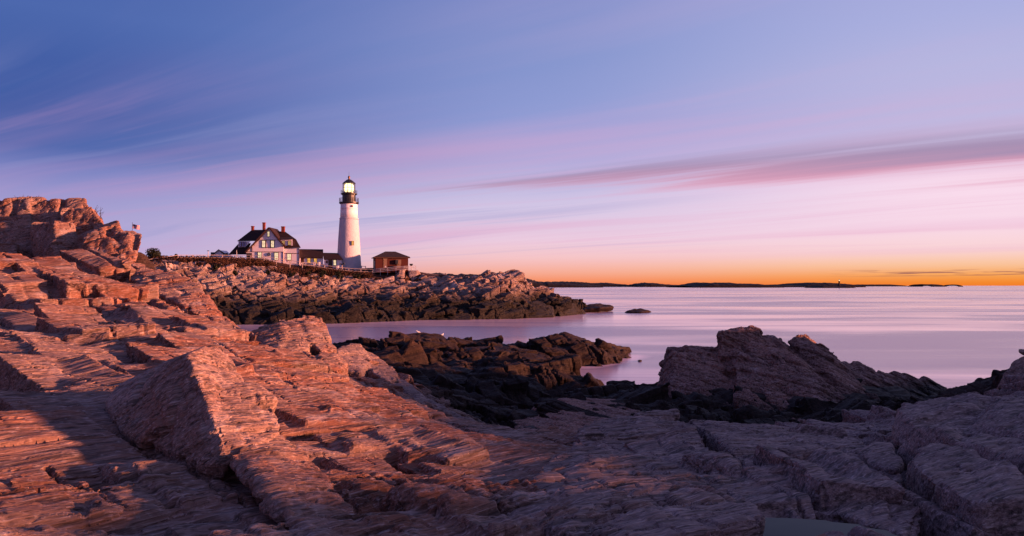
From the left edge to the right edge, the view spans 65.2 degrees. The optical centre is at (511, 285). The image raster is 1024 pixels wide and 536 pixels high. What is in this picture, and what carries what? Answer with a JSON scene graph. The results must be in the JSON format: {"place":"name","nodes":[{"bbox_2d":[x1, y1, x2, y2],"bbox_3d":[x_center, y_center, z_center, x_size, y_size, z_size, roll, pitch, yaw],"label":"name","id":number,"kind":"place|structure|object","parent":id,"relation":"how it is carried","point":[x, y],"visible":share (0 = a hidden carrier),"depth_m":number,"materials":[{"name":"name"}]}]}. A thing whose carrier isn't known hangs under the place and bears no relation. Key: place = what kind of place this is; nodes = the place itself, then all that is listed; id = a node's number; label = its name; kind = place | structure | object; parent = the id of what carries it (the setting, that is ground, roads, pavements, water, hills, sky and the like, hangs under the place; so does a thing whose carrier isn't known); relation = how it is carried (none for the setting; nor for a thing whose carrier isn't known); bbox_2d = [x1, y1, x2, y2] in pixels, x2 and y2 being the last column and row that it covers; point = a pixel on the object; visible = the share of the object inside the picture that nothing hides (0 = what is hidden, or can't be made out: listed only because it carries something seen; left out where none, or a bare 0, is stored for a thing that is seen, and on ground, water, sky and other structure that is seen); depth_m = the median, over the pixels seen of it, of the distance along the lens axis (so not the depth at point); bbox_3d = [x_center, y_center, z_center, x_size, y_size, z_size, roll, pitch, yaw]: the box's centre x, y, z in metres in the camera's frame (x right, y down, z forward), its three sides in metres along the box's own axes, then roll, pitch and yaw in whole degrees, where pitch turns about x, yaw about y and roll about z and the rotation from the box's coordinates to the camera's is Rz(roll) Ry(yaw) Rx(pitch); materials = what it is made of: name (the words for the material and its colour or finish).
{"place":"outdoors","nodes":[
{"label":"outdoors","id":0,"kind":"place"},
{"bbox_2d":[0,196,141,261],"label":"cliff","id":1,"kind":"structure","parent":0,"point":[30,227],"depth_m":29.51,"materials":[{"name":"brown stone"}]},
{"bbox_2d":[150,258,586,324],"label":"headland","id":2,"kind":"structure","parent":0,"point":[252,295],"depth_m":168.78,"materials":[{"name":"stone"}]},
{"bbox_2d":[132,223,139,230],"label":"flag","id":3,"kind":"object","parent":2,"relation":"on","point":[134,226],"visible":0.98,"depth_m":171.98,"materials":[{"name":"fabric"}]},
{"bbox_2d":[145,248,160,259],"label":"tree","id":4,"kind":"object","parent":2,"relation":"on","point":[154,253],"visible":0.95,"depth_m":201.40,"materials":[{"name":"green plant"}]},
{"bbox_2d":[181,258,192,262],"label":"shrub","id":5,"kind":"object","parent":2,"relation":"on","point":[187,261],"visible":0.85,"depth_m":189.67,"materials":[{"name":"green plant"}]},
{"bbox_2d":[149,255,249,261],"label":"rail fence","id":6,"kind":"object","parent":2,"relation":"on","point":[205,257],"visible":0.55,"depth_m":199.92,"materials":[{"name":"white wood"}]},
{"bbox_2d":[196,261,203,266],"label":"shrub","id":7,"kind":"object","parent":2,"relation":"on","point":[198,263],"visible":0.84,"depth_m":185.79,"materials":[{"name":"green plant"}]},
{"bbox_2d":[210,249,231,257],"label":"shed","id":8,"kind":"structure","parent":2,"relation":"on","point":[219,253],"depth_m":213.50,"materials":[{"name":"white wood"}]},
{"bbox_2d":[148,255,373,282],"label":"undergrowth","id":9,"kind":"object","parent":2,"relation":"on","point":[242,260],"visible":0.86,"depth_m":197.13,"materials":[{"name":"brown plant"}]},
{"bbox_2d":[228,222,300,265],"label":"keepers house","id":10,"kind":"structure","parent":2,"relation":"on","point":[282,244],"depth_m":205.15,"materials":[{"name":"white wood"}]},
{"bbox_2d":[262,240,265,247],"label":"window","id":11,"kind":"structure","parent":10,"relation":"in","point":[263,241],"depth_m":204.94,"materials":[{"name":"yellow glass"}]},
{"bbox_2d":[274,252,278,259],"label":"window","id":12,"kind":"structure","parent":10,"relation":"in","point":[276,254],"depth_m":204.94,"materials":[{"name":"yellow glass"}]},
{"bbox_2d":[299,249,322,266],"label":"annex","id":13,"kind":"object","parent":2,"relation":"on","point":[310,256],"visible":0.73,"depth_m":206.21,"materials":[{"name":"wood"}]},
{"bbox_2d":[250,255,372,273],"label":"rail fence","id":14,"kind":"object","parent":2,"relation":"on","point":[309,265],"visible":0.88,"depth_m":201.65,"materials":[{"name":"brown wood"}]},
{"bbox_2d":[319,270,325,277],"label":"shrub","id":15,"kind":"object","parent":2,"relation":"on","point":[323,272],"visible":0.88,"depth_m":191.89,"materials":[{"name":"green plant"}]},
{"bbox_2d":[323,253,342,269],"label":"annex","id":16,"kind":"object","parent":2,"relation":"on","point":[332,259],"visible":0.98,"depth_m":205.60,"materials":[{"name":"white wood"}]},
{"bbox_2d":[335,271,343,280],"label":"shrub","id":17,"kind":"object","parent":2,"relation":"on","point":[338,273],"visible":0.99,"depth_m":191.80,"materials":[{"name":"green plant"}]},
{"bbox_2d":[337,176,360,270],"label":"lighthouse","id":18,"kind":"object","parent":2,"relation":"on","point":[348,252],"visible":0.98,"depth_m":207.92,"materials":[{"name":"white paint"}]},
{"bbox_2d":[352,273,359,278],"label":"shrub","id":19,"kind":"object","parent":2,"relation":"on","point":[357,275],"visible":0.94,"depth_m":194.98,"materials":[{"name":"green plant"}]},
{"bbox_2d":[380,276,393,282],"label":"rock block","id":20,"kind":"object","parent":2,"relation":"on","point":[390,279],"visible":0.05,"depth_m":193.26,"materials":[{"name":"stone"}]},
{"bbox_2d":[371,251,409,272],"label":"brick building","id":21,"kind":"structure","parent":2,"relation":"on","point":[388,259],"depth_m":204.03,"materials":[{"name":"red brick"}]},
{"bbox_2d":[383,259,386,267],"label":"door","id":22,"kind":"structure","parent":21,"relation":"in","point":[384,260],"depth_m":203.44,"materials":[{"name":"beige wood"}]},
{"bbox_2d":[373,266,415,274],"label":"metal railing","id":23,"kind":"object","parent":2,"relation":"on","point":[380,271],"visible":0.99,"depth_m":202.25,"materials":[{"name":"grey metal"}]},
{"bbox_2d":[394,269,404,280],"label":"rock block","id":24,"kind":"object","parent":2,"relation":"on","point":[400,273],"visible":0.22,"depth_m":200.26,"materials":[{"name":"stone"}]},
{"bbox_2d":[408,270,420,276],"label":"rock block","id":25,"kind":"object","parent":2,"relation":"on","point":[413,273],"visible":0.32,"depth_m":201.24,"materials":[{"name":"brown stone"}]},
{"bbox_2d":[436,309,471,319],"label":"rock block","id":26,"kind":"object","parent":2,"relation":"on","point":[466,315],"visible":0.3,"depth_m":164.17,"materials":[{"name":"brown stone"}]},
{"bbox_2d":[496,273,518,283],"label":"rock block","id":27,"kind":"object","parent":2,"relation":"on","point":[515,281],"visible":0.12,"depth_m":190.34,"materials":[{"name":"brown stone"}]},
{"bbox_2d":[528,301,553,317],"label":"rock block","id":28,"kind":"object","parent":2,"relation":"on","point":[542,311],"visible":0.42,"depth_m":176.25,"materials":[{"name":"brown stone"}]},
{"bbox_2d":[558,303,581,315],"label":"rock block","id":29,"kind":"object","parent":2,"relation":"on","point":[575,310],"visible":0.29,"depth_m":189.93,"materials":[{"name":"brown stone"}]},
{"bbox_2d":[0,302,938,515],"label":"rock shore","id":30,"kind":"structure","parent":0,"point":[54,414],"depth_m":7.82,"materials":[{"name":"stone"}]},
{"bbox_2d":[105,344,279,479],"bbox_3d":[-2.677,1.172,6.755,1.357,1.236,2.377,0,0,-27],"label":"boulder","id":31,"kind":"object","parent":30,"relation":"on","point":[206,412],"visible":0.74,"depth_m":6.57,"materials":[{"name":"brown stone"}]},
{"bbox_2d":[506,409,764,535],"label":"rock slab","id":32,"kind":"object","parent":30,"relation":"on","point":[599,462],"visible":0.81,"depth_m":6.16,"materials":[{"name":"grey stone"}]},
{"bbox_2d":[689,419,921,535],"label":"rock slab","id":33,"kind":"object","parent":30,"relation":"on","point":[740,441],"visible":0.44,"depth_m":8.69,"materials":[{"name":"grey stone"}]},
{"bbox_2d":[858,442,903,474],"bbox_3d":[3.944,1.983,8.562,0.422,0.416,1.465,0,0,19],"label":"boulder","id":34,"kind":"object","parent":30,"relation":"on","point":[881,456],"visible":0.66,"depth_m":8.35,"materials":[{"name":"grey stone"}]},
{"bbox_2d":[906,443,1023,535],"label":"boulder","id":35,"kind":"object","parent":30,"relation":"on","point":[971,486],"visible":0.7,"depth_m":6.35,"materials":[{"name":"grey stone"}]},
{"bbox_2d":[0,440,990,535],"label":"rock shore","id":36,"kind":"structure","parent":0,"point":[158,494],"depth_m":5.42,"materials":[{"name":"brown stone"}]},
{"bbox_2d":[230,435,366,535],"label":"rock slab","id":37,"kind":"object","parent":36,"relation":"on","point":[286,481],"visible":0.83,"depth_m":5.37,"materials":[{"name":"brown stone"}]},
{"bbox_2d":[763,518,897,535],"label":"tide pool","id":38,"kind":"structure","parent":36,"relation":"on","point":[789,527],"depth_m":5.62,"materials":[{"name":"black liquid"}]},
{"bbox_2d":[0,248,1023,434],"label":"rock shore","id":39,"kind":"structure","parent":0,"point":[104,287],"depth_m":18.56,"materials":[{"name":"brown stone"}]},
{"bbox_2d":[130,267,240,328],"bbox_3d":[-8.271,1.002,20.639,1.519,3.179,12.247,0,0,-35],"label":"rock slab","id":40,"kind":"object","parent":39,"relation":"on","point":[182,292],"visible":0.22,"depth_m":20.80,"materials":[{"name":"brown stone"}]},
{"bbox_2d":[251,315,348,375],"bbox_3d":[-4.126,1.848,15.693,1.810,2.440,4.301,0,0,-25],"label":"rock slab","id":41,"kind":"object","parent":39,"relation":"on","point":[310,335],"visible":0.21,"depth_m":15.49,"materials":[{"name":"stone"}]},
{"bbox_2d":[337,343,474,420],"bbox_3d":[-3.024,3.995,23.639,4.261,4.009,11.747,0,0,-13],"label":"rock outcrop","id":42,"kind":"object","parent":39,"relation":"on","point":[354,356],"visible":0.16,"depth_m":25.01,"materials":[{"name":"brown stone"}]},
{"bbox_2d":[996,356,1023,390],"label":"rock outcrop","id":43,"kind":"object","parent":39,"relation":"on","point":[1016,368],"visible":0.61,"depth_m":25.57,"materials":[{"name":"grey stone"}]},
{"bbox_2d":[0,0,1023,285],"label":"sky","id":44,"kind":"structure","parent":0,"point":[672,142],"materials":[{"name":"blue"}]},
{"bbox_2d":[431,272,602,286],"bbox_3d":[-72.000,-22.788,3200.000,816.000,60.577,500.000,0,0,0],"label":"wooded shore","id":45,"kind":"structure","parent":0,"point":[545,284],"depth_m":2988.98,"materials":[{"name":"black plant"}]},
{"bbox_2d":[135,252,1007,422],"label":"rock shore","id":46,"kind":"structure","parent":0,"point":[508,379],"depth_m":49.17,"materials":[{"name":"brown stone"}]},
{"bbox_2d":[408,332,445,339],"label":"sea rock","id":47,"kind":"object","parent":46,"relation":"on","point":[428,335],"visible":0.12,"depth_m":78.25,"materials":[{"name":"brown stone"}]},
{"bbox_2d":[425,365,471,385],"bbox_3d":[-3.584,5.993,51.912,4.786,1.755,7.763,0,0,0],"label":"sea rock","id":48,"kind":"object","parent":46,"relation":"on","point":[456,378],"visible":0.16,"depth_m":49.33,"materials":[{"name":"black stone"}]},
{"bbox_2d":[463,344,549,362],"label":"sea rock","id":49,"kind":"object","parent":46,"relation":"on","point":[506,346],"visible":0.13,"depth_m":68.12,"materials":[{"name":"brown stone"}]},
{"bbox_2d":[559,332,583,348],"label":"sea rock","id":50,"kind":"object","parent":46,"relation":"on","point":[567,336],"visible":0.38,"depth_m":73.42,"materials":[{"name":"brown stone"}]},
{"bbox_2d":[554,281,638,286],"bbox_3d":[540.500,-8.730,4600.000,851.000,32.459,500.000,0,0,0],"label":"shore","id":51,"kind":"structure","parent":0,"point":[610,285],"depth_m":4380.32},
{"bbox_2d":[237,286,1023,388],"bbox_3d":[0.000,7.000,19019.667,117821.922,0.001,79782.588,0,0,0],"label":"sea","id":52,"kind":"structure","parent":0,"point":[951,336],"depth_m":143.96,"materials":[{"name":"purple liquid"}]},
{"bbox_2d":[583,303,613,311],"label":"sea rock","id":53,"kind":"object","parent":52,"relation":"in","point":[598,307],"visible":0.88,"depth_m":210.19,"materials":[{"name":"brown stone"}]},
{"bbox_2d":[609,343,631,352],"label":"sea rock","id":54,"kind":"object","parent":52,"relation":"in","point":[628,349],"visible":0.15,"depth_m":81.00,"materials":[{"name":"brown stone"}]},
{"bbox_2d":[624,308,650,312],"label":"sea rock","id":55,"kind":"object","parent":52,"relation":"in","point":[639,310],"visible":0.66,"depth_m":205.20,"materials":[{"name":"stone"}]},
{"bbox_2d":[657,325,946,422],"bbox_3d":[17.890,4.748,40.874,24.926,5.166,16.004,0,0,-10],"label":"rock stack","id":56,"kind":"object","parent":52,"relation":"in","point":[750,359],"visible":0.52,"depth_m":41.56,"materials":[{"name":"grey stone"}]},
{"bbox_2d":[771,282,864,286],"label":"long island","id":57,"kind":"structure","parent":52,"relation":"on","point":[806,284],"depth_m":3392.37,"materials":[{"name":"black"}]},
{"bbox_2d":[805,285,854,287],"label":"ledge","id":58,"kind":"object","parent":52,"relation":"on","point":[823,286],"visible":0.98,"depth_m":2349.93,"materials":[{"name":"black stone"}]},
{"bbox_2d":[856,284,904,285],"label":"distant bar","id":59,"kind":"object","parent":52,"relation":"on","point":[878,285],"visible":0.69,"depth_m":6782.46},
{"bbox_2d":[908,284,946,286],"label":"flat islet","id":60,"kind":"object","parent":52,"relation":"on","point":[922,285],"visible":1,"depth_m":5130.52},
{"bbox_2d":[627,282,674,286],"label":"wooded island","id":61,"kind":"structure","parent":0,"point":[644,284],"depth_m":3980.81,"materials":[{"name":"black plant"}]},
{"bbox_2d":[668,282,783,287],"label":"dark island","id":62,"kind":"structure","parent":0,"point":[715,285],"depth_m":2768.09,"materials":[{"name":"black"}]},
{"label":"rock shore","id":63,"kind":"structure","parent":0,"visible":0},
{"bbox_2d":[513,397,639,432],"bbox_3d":[3.935,6.458,33.418,6.616,3.570,19.056,0,0,24],"label":"rock outcrop","id":64,"kind":"object","parent":63,"relation":"on","point":[571,421],"visible":0.14,"depth_m":30.11,"materials":[{"name":"stone"}]},
{"bbox_2d":[891,393,1023,474],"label":"rock outcrop","id":65,"kind":"object","parent":63,"relation":"on","point":[989,428],"visible":0.72,"depth_m":9.83,"materials":[{"name":"grey stone"}]}
]}

